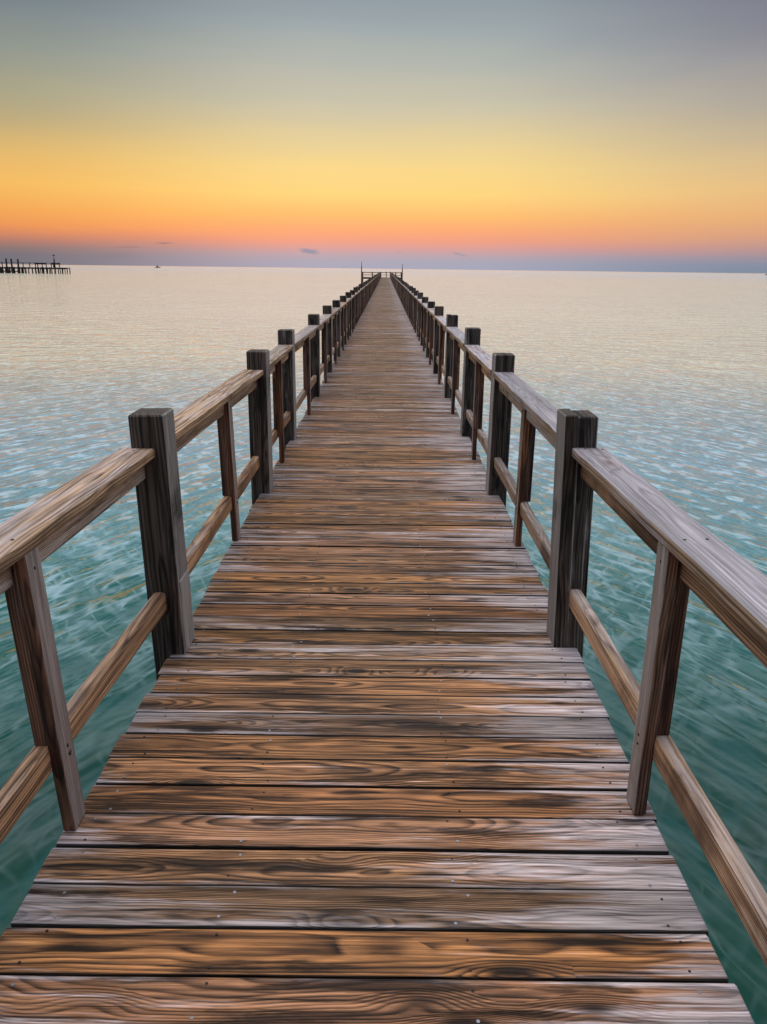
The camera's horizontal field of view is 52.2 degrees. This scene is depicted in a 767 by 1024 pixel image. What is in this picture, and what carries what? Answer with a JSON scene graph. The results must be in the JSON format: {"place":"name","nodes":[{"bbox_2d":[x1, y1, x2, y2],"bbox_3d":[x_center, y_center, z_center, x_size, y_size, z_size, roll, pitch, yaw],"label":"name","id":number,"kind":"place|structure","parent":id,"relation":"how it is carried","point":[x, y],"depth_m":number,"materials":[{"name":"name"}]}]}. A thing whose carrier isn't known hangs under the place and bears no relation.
{"place":"outdoors","nodes":[
{"label":"outdoors","id":0,"kind":"place"},
{"bbox_2d":[0,264,766,1023],"bbox_3d":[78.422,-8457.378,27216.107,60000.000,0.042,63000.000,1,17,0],"label":"water","id":1,"kind":"structure","parent":0,"point":[662,376],"depth_m":16.57,"materials":[{"name":"teal liquid"}]},
{"bbox_2d":[0,254,70,273],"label":"old pier","id":2,"kind":"structure","parent":1,"relation":"in","point":[10,269],"depth_m":302.76,"materials":[{"name":"brown wood"}]},
{"bbox_2d":[0,262,766,1023],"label":"wooden pier","id":3,"kind":"structure","parent":1,"relation":"in","point":[368,762],"depth_m":2.57,"materials":[{"name":"brown wood"}]},
{"bbox_2d":[0,0,766,272],"label":"sky","id":4,"kind":"structure","parent":0,"point":[530,135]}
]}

